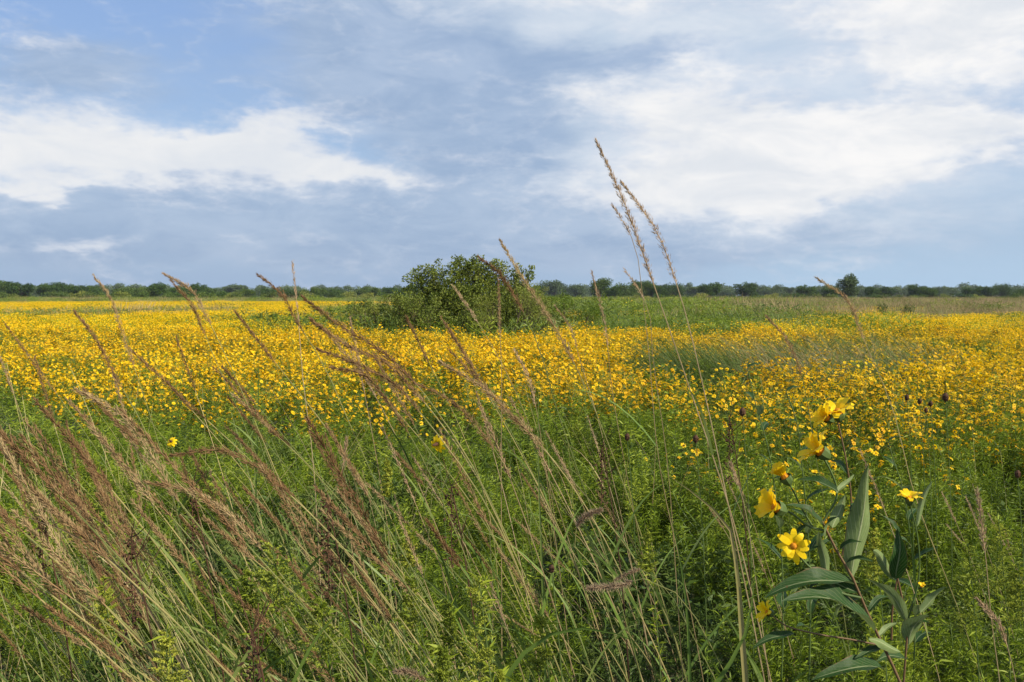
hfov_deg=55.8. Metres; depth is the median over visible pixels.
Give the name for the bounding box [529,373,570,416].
tickseed plant
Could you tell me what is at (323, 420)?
tickseed plant
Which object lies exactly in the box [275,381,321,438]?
tickseed plant
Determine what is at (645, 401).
tickseed plant
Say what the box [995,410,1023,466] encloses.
tickseed plant
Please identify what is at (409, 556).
goldenrod
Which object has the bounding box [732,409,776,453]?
tickseed plant
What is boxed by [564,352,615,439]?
tickseed plant
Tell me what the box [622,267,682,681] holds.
grass stalk
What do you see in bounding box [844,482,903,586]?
tickseed plant
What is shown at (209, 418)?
tickseed plant
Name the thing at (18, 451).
grass stalk
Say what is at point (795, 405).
tickseed plant
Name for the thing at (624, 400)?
tickseed plant
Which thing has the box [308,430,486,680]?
grass stalk
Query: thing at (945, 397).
dried coneflower
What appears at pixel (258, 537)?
grass stalk
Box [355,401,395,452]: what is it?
tickseed plant
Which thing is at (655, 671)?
grass stalk
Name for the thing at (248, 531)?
grass stalk
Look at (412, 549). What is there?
grass stalk
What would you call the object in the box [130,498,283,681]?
grass stalk
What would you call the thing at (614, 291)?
tree
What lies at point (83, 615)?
grass stalk
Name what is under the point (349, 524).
grass stalk
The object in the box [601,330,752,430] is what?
grass clump
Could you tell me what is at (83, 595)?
grass stalk
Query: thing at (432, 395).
tickseed plant
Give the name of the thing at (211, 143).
sky
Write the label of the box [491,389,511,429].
tickseed plant
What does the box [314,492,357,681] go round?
dried stalk
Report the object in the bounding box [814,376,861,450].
tickseed plant
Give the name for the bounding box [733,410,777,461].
tickseed plant
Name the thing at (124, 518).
grass stalk
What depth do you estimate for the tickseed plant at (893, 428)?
6.53 m
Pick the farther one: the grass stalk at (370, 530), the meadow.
the meadow
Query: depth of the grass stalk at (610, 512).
3.21 m
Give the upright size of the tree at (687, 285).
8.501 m
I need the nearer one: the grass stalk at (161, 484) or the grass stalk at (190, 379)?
the grass stalk at (161, 484)
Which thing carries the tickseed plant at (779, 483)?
on the ground at (4, 665)
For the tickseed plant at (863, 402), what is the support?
on the ground at (4, 665)
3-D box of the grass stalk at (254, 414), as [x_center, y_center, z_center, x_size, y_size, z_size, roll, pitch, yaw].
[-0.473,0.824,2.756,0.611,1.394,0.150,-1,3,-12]
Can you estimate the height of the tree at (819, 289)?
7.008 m
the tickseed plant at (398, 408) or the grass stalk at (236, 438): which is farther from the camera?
the tickseed plant at (398, 408)
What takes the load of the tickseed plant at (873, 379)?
on the ground at (4, 665)
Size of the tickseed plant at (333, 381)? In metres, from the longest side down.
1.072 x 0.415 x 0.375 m
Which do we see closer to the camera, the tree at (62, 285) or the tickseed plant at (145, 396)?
the tickseed plant at (145, 396)
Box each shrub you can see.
[343,297,391,326]
[347,300,417,332]
[383,290,483,337]
[393,254,549,338]
[394,296,426,330]
[467,278,556,339]
[522,291,571,336]
[532,287,614,330]
[692,300,757,319]
[878,304,915,316]
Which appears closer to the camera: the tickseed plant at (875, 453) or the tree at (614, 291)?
the tickseed plant at (875, 453)
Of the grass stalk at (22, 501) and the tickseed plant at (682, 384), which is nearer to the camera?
the grass stalk at (22, 501)
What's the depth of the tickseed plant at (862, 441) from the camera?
6.54 m
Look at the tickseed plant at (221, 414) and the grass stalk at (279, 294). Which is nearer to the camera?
the grass stalk at (279, 294)
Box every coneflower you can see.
[167,437,189,667]
[431,435,453,677]
[549,564,562,681]
[625,433,639,681]
[693,435,707,681]
[739,407,753,680]
[904,394,913,548]
[917,398,926,659]
[924,407,933,679]
[928,401,937,615]
[942,393,952,628]
[1014,470,1023,574]
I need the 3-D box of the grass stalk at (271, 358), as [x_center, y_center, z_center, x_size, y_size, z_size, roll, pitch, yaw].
[-0.582,0.702,3.057,0.652,1.608,0.234,0,3,0]
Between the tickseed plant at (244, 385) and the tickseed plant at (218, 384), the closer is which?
the tickseed plant at (218, 384)
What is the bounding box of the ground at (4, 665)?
[0,295,1023,681]
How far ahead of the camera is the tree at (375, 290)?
278.84 m
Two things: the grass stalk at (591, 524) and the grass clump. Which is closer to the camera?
the grass stalk at (591, 524)
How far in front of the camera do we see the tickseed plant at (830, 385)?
8.87 m
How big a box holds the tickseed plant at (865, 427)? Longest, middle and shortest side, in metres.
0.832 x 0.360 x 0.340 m
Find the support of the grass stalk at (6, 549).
on the ground at (4, 665)
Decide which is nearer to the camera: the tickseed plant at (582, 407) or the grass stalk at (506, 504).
the grass stalk at (506, 504)
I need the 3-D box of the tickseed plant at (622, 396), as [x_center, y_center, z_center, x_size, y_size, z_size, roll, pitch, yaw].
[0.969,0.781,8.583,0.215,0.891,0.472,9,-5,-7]
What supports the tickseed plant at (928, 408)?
on the ground at (4, 665)
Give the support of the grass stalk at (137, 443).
on the ground at (4, 665)
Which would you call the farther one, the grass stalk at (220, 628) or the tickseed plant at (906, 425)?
the tickseed plant at (906, 425)
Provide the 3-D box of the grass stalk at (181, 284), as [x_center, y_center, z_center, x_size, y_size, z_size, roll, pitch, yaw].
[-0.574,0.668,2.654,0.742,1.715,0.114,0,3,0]
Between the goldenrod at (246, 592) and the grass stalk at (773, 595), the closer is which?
the goldenrod at (246, 592)
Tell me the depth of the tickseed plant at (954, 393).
8.42 m
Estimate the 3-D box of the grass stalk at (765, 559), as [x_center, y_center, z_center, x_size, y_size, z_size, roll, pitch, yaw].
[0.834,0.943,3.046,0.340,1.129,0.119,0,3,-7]
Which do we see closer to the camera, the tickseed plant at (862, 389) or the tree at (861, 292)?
the tickseed plant at (862, 389)
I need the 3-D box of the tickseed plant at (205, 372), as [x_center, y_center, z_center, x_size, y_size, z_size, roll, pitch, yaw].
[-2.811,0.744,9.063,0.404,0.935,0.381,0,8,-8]
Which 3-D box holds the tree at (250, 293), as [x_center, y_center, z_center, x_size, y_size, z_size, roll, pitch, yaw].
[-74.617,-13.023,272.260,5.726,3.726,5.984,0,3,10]
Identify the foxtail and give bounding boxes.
[392,666,426,681]
[574,507,628,681]
[585,577,729,681]
[613,567,715,679]
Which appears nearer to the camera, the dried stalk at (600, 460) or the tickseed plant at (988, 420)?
the dried stalk at (600, 460)
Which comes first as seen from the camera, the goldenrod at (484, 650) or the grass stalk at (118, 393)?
the goldenrod at (484, 650)
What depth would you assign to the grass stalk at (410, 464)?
3.81 m
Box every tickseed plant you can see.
[13,368,65,443]
[29,380,87,437]
[48,396,104,439]
[55,392,84,439]
[77,377,125,431]
[87,363,127,441]
[96,389,138,445]
[104,392,134,439]
[106,378,145,432]
[112,382,142,437]
[127,381,171,429]
[130,363,161,439]
[130,373,159,428]
[131,374,169,428]
[132,386,174,435]
[135,384,182,438]
[139,356,191,429]
[145,384,196,457]
[153,387,177,419]
[162,379,188,461]
[168,377,200,443]
[172,361,220,434]
[173,381,224,437]
[176,366,202,440]
[179,388,206,446]
[180,368,241,465]
[181,383,197,431]
[184,391,226,436]
[186,401,220,446]
[187,374,217,430]
[188,370,230,434]
[203,379,245,453]
[203,392,237,442]
[209,392,249,453]
[210,355,236,430]
[211,369,274,458]
[213,377,249,425]
[218,381,245,439]
[230,371,267,446]
[237,394,284,458]
[245,376,279,442]
[253,377,302,438]
[259,362,294,430]
[259,389,278,445]
[263,387,295,430]
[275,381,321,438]
[281,365,328,426]
[282,372,331,444]
[282,413,334,447]
[284,372,314,440]
[285,382,306,430]
[286,377,323,429]
[290,366,333,443]
[290,379,315,432]
[302,406,338,444]
[305,369,351,429]
[305,394,337,432]
[307,381,352,439]
[308,402,346,444]
[312,372,369,438]
[315,373,350,416]
[319,397,337,434]
[322,359,346,412]
[323,383,363,435]
[327,392,376,457]
[328,383,368,470]
[329,396,367,455]
[332,362,387,428]
[341,390,393,459]
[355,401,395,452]
[361,401,409,451]
[367,396,400,457]
[373,383,396,447]
[380,387,428,446]
[382,388,407,460]
[389,386,423,431]
[393,369,441,441]
[411,367,442,452]
[412,395,453,440]
[431,383,464,434]
[433,372,481,427]
[437,374,480,443]
[447,379,487,452]
[454,387,488,445]
[459,388,497,455]
[460,363,483,451]
[461,380,487,442]
[466,377,500,448]
[467,386,510,458]
[468,364,524,444]
[471,373,499,459]
[479,382,507,465]
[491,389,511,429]
[498,377,557,441]
[504,377,553,428]
[510,376,547,421]
[511,369,543,420]
[512,367,535,412]
[524,370,552,408]
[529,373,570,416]
[531,383,576,425]
[536,380,558,417]
[548,366,598,433]
[563,368,583,433]
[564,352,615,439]
[564,367,600,449]
[571,382,594,434]
[581,372,612,465]
[586,381,622,435]
[590,385,619,432]
[594,377,639,429]
[598,379,643,458]
[606,377,625,413]
[607,387,651,442]
[609,385,640,475]
[615,378,637,445]
[617,383,651,413]
[625,363,651,412]
[625,393,650,422]
[631,383,665,417]
[635,386,650,421]
[644,391,661,417]
[645,395,684,436]
[645,427,713,509]
[648,374,682,406]
[650,368,693,443]
[651,375,687,413]
[651,382,699,439]
[654,365,689,437]
[654,370,717,442]
[655,361,707,436]
[660,360,688,413]
[662,379,693,419]
[663,386,690,442]
[666,401,699,451]
[668,387,694,444]
[671,456,722,578]
[676,381,717,450]
[681,373,728,434]
[682,402,699,436]
[690,390,733,454]
[692,393,714,438]
[695,392,728,436]
[700,363,759,431]
[702,394,742,454]
[709,397,760,449]
[714,364,746,443]
[715,403,750,435]
[720,383,749,418]
[721,382,791,451]
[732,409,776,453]
[733,376,749,428]
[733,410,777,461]
[733,434,776,493]
[739,382,768,430]
[743,393,782,477]
[750,375,780,426]
[751,384,799,454]
[752,445,804,526]
[755,369,778,424]
[758,396,803,452]
[764,371,799,431]
[771,377,820,463]
[773,389,811,439]
[774,405,823,461]
[778,384,810,467]
[780,381,828,418]
[781,406,855,496]
[782,377,817,424]
[784,457,849,543]
[787,373,828,417]
[787,373,828,436]
[788,376,825,464]
[791,397,834,468]
[794,487,881,637]
[802,376,853,442]
[806,393,839,464]
[808,364,856,425]
[810,374,838,400]
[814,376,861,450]
[815,385,845,437]
[817,378,843,453]
[824,397,882,460]
[824,424,842,452]
[832,364,881,446]
[833,400,868,462]
[836,400,875,442]
[837,381,905,461]
[838,419,870,504]
[841,359,886,443]
[843,406,877,442]
[844,377,876,442]
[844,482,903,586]
[845,371,890,418]
[848,399,881,434]
[850,427,891,549]
[851,378,899,445]
[852,386,879,442]
[856,397,919,465]
[857,364,896,407]
[859,398,927,466]
[864,406,953,508]
[868,375,889,421]
[868,376,921,413]
[868,387,906,445]
[869,376,891,425]
[869,401,913,445]
[870,384,910,432]
[870,414,926,498]
[870,415,901,453]
[871,365,915,410]
[871,395,916,428]
[873,368,938,424]
[874,377,941,439]
[876,363,915,446]
[877,413,943,477]
[880,385,919,479]
[882,390,931,422]
[884,407,957,497]
[885,424,929,477]
[886,367,932,419]
[891,395,928,430]
[891,406,940,483]
[899,364,943,412]
[905,413,938,461]
[906,387,938,426]
[910,390,936,422]
[918,377,961,418]
[921,398,991,469]
[922,379,948,436]
[925,423,993,475]
[934,380,961,420]
[934,462,968,603]
[935,398,971,434]
[936,392,997,455]
[939,414,985,464]
[940,392,1015,460]
[945,396,976,429]
[947,383,1006,436]
[950,427,998,478]
[951,380,997,429]
[952,406,1005,481]
[953,373,994,425]
[961,408,999,446]
[966,406,1010,434]
[970,381,1015,434]
[972,386,1005,424]
[975,409,999,434]
[976,401,1023,489]
[980,381,1004,440]
[981,368,1023,416]
[982,372,1023,465]
[986,371,1016,427]
[986,374,1016,430]
[988,370,1023,417]
[993,373,1023,425]
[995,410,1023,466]
[998,374,1023,429]
[998,422,1023,505]
[1008,387,1023,444]
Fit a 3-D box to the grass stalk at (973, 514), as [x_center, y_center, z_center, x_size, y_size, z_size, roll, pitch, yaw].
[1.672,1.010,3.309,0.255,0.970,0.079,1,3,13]
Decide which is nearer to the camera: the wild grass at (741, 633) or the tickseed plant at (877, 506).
the wild grass at (741, 633)
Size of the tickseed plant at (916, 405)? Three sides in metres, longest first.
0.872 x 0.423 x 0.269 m
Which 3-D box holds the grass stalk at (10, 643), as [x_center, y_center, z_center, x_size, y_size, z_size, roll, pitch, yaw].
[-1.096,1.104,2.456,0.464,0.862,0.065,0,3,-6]
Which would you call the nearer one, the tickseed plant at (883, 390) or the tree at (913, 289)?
the tickseed plant at (883, 390)
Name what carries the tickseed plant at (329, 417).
on the ground at (4, 665)
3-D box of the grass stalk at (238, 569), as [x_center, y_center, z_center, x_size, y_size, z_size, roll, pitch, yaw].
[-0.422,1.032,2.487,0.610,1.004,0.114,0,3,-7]
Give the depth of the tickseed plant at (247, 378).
7.74 m
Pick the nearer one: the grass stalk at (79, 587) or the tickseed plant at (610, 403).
the grass stalk at (79, 587)
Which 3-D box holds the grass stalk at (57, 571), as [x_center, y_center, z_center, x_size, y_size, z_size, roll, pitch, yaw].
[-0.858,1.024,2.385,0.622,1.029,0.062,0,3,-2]
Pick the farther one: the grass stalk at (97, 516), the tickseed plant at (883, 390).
the tickseed plant at (883, 390)
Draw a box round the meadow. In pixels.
[0,292,1023,339]
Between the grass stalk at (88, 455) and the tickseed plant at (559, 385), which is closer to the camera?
the grass stalk at (88, 455)
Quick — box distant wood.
[1,282,1023,297]
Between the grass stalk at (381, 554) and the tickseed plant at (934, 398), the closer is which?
the grass stalk at (381, 554)
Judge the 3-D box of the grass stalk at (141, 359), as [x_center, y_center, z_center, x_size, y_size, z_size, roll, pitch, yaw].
[-0.853,0.750,3.368,0.892,1.483,0.165,-1,3,-13]
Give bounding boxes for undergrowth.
[0,324,1023,557]
[0,396,1023,681]
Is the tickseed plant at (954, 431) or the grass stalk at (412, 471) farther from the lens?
the tickseed plant at (954, 431)
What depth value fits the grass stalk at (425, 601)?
2.65 m
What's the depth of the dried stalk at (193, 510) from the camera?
2.33 m
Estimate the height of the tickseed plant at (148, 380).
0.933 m
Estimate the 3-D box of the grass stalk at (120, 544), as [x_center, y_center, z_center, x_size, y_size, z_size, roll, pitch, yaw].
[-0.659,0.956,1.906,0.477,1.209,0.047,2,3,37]
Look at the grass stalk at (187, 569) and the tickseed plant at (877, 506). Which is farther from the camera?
the tickseed plant at (877, 506)
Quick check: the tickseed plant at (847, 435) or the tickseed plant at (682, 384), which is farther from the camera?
the tickseed plant at (682, 384)
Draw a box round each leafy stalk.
[741,362,790,681]
[785,385,826,681]
[882,436,937,681]
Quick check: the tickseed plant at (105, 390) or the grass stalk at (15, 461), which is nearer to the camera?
the grass stalk at (15, 461)
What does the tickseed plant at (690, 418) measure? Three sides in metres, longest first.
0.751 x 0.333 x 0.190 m
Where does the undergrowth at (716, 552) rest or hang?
on the ground at (4, 665)
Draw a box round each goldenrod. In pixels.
[86,575,128,681]
[146,620,191,681]
[230,569,270,681]
[242,529,308,681]
[296,588,348,681]
[378,450,416,681]
[392,571,432,681]
[397,522,433,681]
[425,644,460,681]
[434,588,468,681]
[452,570,502,681]
[495,665,514,681]
[521,604,561,681]
[633,529,670,681]
[858,527,903,681]
[944,539,992,681]
[961,513,1023,681]
[997,561,1023,679]
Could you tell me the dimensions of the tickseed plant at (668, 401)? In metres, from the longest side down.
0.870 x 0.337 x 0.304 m
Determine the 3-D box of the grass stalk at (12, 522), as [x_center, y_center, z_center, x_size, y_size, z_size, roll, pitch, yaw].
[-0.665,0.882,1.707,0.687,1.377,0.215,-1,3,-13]
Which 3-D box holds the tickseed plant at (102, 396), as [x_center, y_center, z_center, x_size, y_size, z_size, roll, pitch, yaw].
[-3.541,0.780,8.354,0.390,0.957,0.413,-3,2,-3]
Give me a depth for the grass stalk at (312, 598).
3.02 m
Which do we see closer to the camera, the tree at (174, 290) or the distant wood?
the tree at (174, 290)
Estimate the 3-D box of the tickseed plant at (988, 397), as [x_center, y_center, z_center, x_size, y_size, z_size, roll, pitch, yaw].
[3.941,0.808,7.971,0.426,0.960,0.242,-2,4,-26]
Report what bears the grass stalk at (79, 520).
on the ground at (4, 665)
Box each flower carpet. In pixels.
[0,300,1023,338]
[0,318,1023,472]
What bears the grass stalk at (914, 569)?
on the ground at (4, 665)
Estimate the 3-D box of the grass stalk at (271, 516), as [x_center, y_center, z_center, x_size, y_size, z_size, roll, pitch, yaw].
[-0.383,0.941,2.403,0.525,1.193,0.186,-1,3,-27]
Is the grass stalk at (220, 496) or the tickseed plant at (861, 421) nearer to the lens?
the grass stalk at (220, 496)
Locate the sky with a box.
[0,0,1023,289]
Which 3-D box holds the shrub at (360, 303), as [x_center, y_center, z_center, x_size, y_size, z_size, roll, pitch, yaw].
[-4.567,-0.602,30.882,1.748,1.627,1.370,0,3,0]
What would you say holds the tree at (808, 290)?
on the ground at (4, 665)
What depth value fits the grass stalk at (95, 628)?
2.52 m
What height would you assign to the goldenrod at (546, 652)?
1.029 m
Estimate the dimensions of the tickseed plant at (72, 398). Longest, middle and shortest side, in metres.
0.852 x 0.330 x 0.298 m
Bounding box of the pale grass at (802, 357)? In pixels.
[677,309,979,437]
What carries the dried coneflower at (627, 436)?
on the ground at (4, 665)
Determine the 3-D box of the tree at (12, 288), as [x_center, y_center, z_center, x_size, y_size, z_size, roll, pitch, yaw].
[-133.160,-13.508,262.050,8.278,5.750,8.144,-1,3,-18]
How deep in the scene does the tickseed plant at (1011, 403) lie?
8.31 m
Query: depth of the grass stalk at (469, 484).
2.26 m
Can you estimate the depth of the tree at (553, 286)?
480.97 m
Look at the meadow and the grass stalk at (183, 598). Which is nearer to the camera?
the grass stalk at (183, 598)
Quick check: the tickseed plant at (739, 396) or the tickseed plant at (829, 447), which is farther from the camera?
the tickseed plant at (739, 396)
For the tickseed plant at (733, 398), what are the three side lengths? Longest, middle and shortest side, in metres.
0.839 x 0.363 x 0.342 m
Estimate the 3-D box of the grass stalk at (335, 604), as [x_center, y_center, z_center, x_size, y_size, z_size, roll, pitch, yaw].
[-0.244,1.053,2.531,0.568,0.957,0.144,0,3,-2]
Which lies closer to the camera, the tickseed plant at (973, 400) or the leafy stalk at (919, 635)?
the leafy stalk at (919, 635)
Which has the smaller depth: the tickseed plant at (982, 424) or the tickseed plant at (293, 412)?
the tickseed plant at (982, 424)
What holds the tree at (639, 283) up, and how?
on the ground at (4, 665)
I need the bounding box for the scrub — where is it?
[0,290,1023,298]
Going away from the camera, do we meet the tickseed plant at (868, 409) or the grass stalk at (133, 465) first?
the grass stalk at (133, 465)
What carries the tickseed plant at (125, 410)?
on the ground at (4, 665)
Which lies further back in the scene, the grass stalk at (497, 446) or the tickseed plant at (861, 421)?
the tickseed plant at (861, 421)
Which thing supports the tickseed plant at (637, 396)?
on the ground at (4, 665)
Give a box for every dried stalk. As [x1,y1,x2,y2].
[20,479,76,681]
[111,504,161,680]
[172,454,224,681]
[237,587,277,681]
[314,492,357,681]
[421,457,480,679]
[594,425,629,681]
[721,401,754,673]
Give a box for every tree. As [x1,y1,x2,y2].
[0,280,22,293]
[4,281,36,296]
[29,288,44,296]
[35,283,61,296]
[49,281,73,291]
[62,285,85,296]
[81,284,102,292]
[86,284,109,293]
[105,283,125,293]
[112,289,133,295]
[118,286,154,296]
[147,282,165,297]
[161,287,174,294]
[168,286,194,296]
[189,282,206,296]
[204,286,218,294]
[212,286,224,296]
[221,284,247,296]
[240,288,257,297]
[253,289,261,296]
[260,288,276,294]
[280,288,294,297]
[309,287,326,295]
[325,288,345,296]
[354,287,370,297]
[367,287,381,295]
[380,286,397,293]
[400,284,416,293]
[535,285,548,295]
[539,280,563,295]
[556,284,575,295]
[571,285,585,296]
[589,277,613,295]
[603,286,623,296]
[614,282,643,296]
[630,280,651,296]
[640,280,657,296]
[651,285,665,295]
[662,282,686,296]
[680,282,692,296]
[686,286,705,296]
[697,282,721,296]
[718,289,738,296]
[733,281,758,296]
[753,285,764,296]
[760,284,785,296]
[779,287,794,294]
[795,284,819,296]
[816,285,830,294]
[821,286,839,296]
[835,273,859,297]
[853,286,864,296]
[864,286,881,296]
[877,286,896,296]
[891,284,915,296]
[906,283,926,296]
[917,286,938,297]
[932,286,951,296]
[943,287,960,295]
[959,287,974,294]
[968,287,983,296]
[981,286,999,297]
[991,283,1013,296]
[1014,288,1023,293]
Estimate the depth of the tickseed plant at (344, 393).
8.08 m
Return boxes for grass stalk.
[0,356,122,610]
[0,424,146,680]
[0,427,221,681]
[0,434,140,681]
[0,436,131,677]
[0,447,166,674]
[0,463,159,679]
[0,505,332,681]
[0,509,114,681]
[0,521,131,680]
[0,528,83,681]
[0,541,177,677]
[0,550,291,681]
[0,552,138,681]
[0,561,135,681]
[0,593,78,681]
[0,612,67,681]
[0,623,59,681]
[0,629,43,680]
[1,447,141,681]
[1,508,140,679]
[3,486,140,641]
[5,323,170,601]
[9,433,244,681]
[10,508,170,676]
[18,433,228,681]
[18,604,166,681]
[20,489,60,681]
[23,416,177,671]
[26,483,351,681]
[32,422,203,681]
[33,397,257,679]
[33,495,259,681]
[34,355,98,672]
[35,549,163,681]
[40,583,147,676]
[41,491,135,681]
[44,602,153,681]
[47,473,190,676]
[52,463,184,666]
[53,514,239,681]
[54,495,146,681]
[54,559,132,677]
[55,496,257,681]
[58,475,157,627]
[59,562,141,679]
[61,491,162,676]
[64,580,121,681]
[65,397,327,681]
[65,419,111,681]
[65,428,259,681]
[69,579,181,673]
[71,387,302,681]
[73,308,212,681]
[75,442,193,681]
[80,386,360,681]
[80,439,165,681]
[82,523,200,680]
[83,611,126,670]
[84,540,157,681]
[88,556,151,679]
[89,547,158,667]
[92,273,226,678]
[93,427,280,681]
[94,480,243,681]
[94,492,214,681]
[94,562,241,681]
[95,540,203,681]
[100,469,193,679]
[100,578,244,681]
[101,571,197,681]
[103,409,291,664]
[106,508,166,680]
[107,618,158,681]
[108,660,132,681]
[110,596,155,666]
[111,534,203,679]
[112,373,183,680]
[115,503,213,681]
[117,407,373,681]
[125,446,162,681]
[125,535,244,678]
[128,347,376,678]
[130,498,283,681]
[139,511,280,681]
[141,479,361,681]
[161,272,426,681]
[165,378,290,615]
[168,444,442,681]
[169,279,350,670]
[175,335,265,659]
[176,513,315,680]
[181,457,234,672]
[188,447,298,681]
[189,575,272,681]
[192,552,246,680]
[201,515,424,681]
[207,649,243,681]
[209,469,300,681]
[212,366,461,679]
[212,571,307,681]
[218,619,278,681]
[220,365,385,679]
[222,476,327,671]
[223,424,433,676]
[223,556,355,680]
[226,395,403,668]
[228,589,329,681]
[230,392,448,681]
[231,590,435,681]
[234,309,425,668]
[234,432,425,680]
[235,513,344,681]
[242,485,462,681]
[245,526,401,681]
[255,578,323,677]
[256,273,453,679]
[256,660,289,681]
[258,560,397,681]
[259,464,484,681]
[276,550,281,674]
[280,503,395,681]
[285,555,368,681]
[290,617,335,681]
[291,260,367,675]
[292,531,376,681]
[292,558,371,681]
[300,294,572,681]
[303,414,564,681]
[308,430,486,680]
[308,574,406,678]
[309,316,638,681]
[311,527,415,681]
[312,484,488,681]
[315,346,559,681]
[318,507,529,681]
[324,423,511,680]
[324,432,404,680]
[326,333,535,657]
[328,365,506,669]
[330,562,450,681]
[331,555,491,681]
[334,436,367,681]
[336,488,533,681]
[337,450,468,676]
[344,341,482,676]
[347,554,429,679]
[349,317,461,681]
[350,540,413,681]
[359,515,496,679]
[361,573,480,681]
[365,482,543,681]
[370,553,496,675]
[377,363,522,680]
[378,422,478,678]
[392,449,526,677]
[394,494,464,679]
[399,521,455,668]
[404,315,539,650]
[411,381,595,681]
[411,454,531,675]
[423,516,535,681]
[438,360,670,681]
[438,427,557,681]
[440,316,600,673]
[444,277,502,658]
[444,322,613,681]
[446,347,687,681]
[447,544,533,673]
[451,283,607,673]
[455,484,577,675]
[465,536,555,681]
[475,391,539,681]
[476,510,673,681]
[477,254,666,681]
[480,407,576,681]
[482,601,604,681]
[490,581,524,681]
[496,547,593,681]
[498,237,764,681]
[508,396,643,681]
[513,348,572,681]
[513,517,659,681]
[520,472,626,681]
[535,486,613,678]
[544,431,654,680]
[553,449,641,668]
[554,305,698,659]
[565,203,742,681]
[587,415,653,680]
[591,270,700,681]
[595,139,800,681]
[595,488,690,680]
[620,179,772,681]
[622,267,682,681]
[708,508,787,680]
[725,474,786,681]
[729,462,817,681]
[733,469,799,681]
[753,545,797,681]
[764,314,867,681]
[815,276,982,681]
[859,449,939,681]
[941,491,1006,676]
[946,524,1010,611]
[965,496,1023,681]
[974,596,1015,681]
[975,486,999,681]
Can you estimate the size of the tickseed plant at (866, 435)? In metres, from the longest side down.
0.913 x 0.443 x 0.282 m
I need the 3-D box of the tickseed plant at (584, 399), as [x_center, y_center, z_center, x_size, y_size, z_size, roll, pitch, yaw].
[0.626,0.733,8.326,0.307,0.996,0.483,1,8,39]
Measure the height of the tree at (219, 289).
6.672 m
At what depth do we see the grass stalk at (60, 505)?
2.49 m
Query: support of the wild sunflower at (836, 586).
on the ground at (4, 665)
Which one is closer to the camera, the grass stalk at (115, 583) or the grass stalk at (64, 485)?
the grass stalk at (64, 485)
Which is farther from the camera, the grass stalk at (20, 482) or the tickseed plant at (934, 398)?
the tickseed plant at (934, 398)
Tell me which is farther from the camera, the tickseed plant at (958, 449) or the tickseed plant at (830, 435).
the tickseed plant at (830, 435)
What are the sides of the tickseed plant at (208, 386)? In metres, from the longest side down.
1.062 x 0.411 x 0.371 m
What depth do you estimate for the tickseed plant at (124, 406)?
9.10 m
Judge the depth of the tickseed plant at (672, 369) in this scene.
8.96 m
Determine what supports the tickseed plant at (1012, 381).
on the ground at (4, 665)
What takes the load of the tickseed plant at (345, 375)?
on the ground at (4, 665)
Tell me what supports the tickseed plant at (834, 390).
on the ground at (4, 665)
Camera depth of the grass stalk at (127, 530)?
2.23 m
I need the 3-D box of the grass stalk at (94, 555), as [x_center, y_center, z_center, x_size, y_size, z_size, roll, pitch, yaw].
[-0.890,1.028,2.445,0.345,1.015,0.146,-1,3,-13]
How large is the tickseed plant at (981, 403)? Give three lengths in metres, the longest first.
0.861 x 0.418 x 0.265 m
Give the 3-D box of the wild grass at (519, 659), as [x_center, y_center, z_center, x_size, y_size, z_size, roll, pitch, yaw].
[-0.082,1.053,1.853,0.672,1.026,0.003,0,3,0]
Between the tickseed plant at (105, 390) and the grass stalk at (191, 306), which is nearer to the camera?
the grass stalk at (191, 306)
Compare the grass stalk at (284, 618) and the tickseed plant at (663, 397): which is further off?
the tickseed plant at (663, 397)
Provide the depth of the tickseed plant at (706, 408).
8.32 m
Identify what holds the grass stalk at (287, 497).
on the ground at (4, 665)
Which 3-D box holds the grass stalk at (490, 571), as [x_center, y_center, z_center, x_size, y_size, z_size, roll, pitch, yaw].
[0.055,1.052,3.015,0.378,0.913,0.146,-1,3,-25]
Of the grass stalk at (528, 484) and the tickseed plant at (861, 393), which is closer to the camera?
the grass stalk at (528, 484)
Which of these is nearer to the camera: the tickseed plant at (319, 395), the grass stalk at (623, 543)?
the grass stalk at (623, 543)
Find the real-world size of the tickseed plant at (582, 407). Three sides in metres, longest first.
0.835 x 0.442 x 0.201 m
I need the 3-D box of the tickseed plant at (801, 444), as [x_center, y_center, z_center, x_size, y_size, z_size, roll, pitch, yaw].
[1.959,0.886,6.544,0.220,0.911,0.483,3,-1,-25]
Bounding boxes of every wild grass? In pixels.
[1,510,192,681]
[252,366,258,678]
[408,567,512,681]
[505,627,645,681]
[538,393,546,681]
[668,475,747,681]
[669,512,691,681]
[715,579,754,681]
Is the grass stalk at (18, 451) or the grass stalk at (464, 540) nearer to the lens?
the grass stalk at (18, 451)
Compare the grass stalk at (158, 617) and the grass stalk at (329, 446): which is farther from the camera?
the grass stalk at (329, 446)
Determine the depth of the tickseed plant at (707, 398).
8.48 m
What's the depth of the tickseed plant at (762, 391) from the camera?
9.44 m
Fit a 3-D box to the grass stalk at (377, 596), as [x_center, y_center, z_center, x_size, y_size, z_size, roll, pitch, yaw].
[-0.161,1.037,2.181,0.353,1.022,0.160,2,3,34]
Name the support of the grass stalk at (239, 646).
on the ground at (4, 665)
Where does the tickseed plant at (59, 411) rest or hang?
on the ground at (4, 665)
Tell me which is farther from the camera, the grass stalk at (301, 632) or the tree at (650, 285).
the tree at (650, 285)
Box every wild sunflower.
[753,397,900,681]
[866,482,945,681]
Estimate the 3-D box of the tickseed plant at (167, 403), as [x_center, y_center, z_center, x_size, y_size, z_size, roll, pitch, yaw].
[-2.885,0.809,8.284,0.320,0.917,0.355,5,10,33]
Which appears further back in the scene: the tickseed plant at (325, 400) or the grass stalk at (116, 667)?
the tickseed plant at (325, 400)

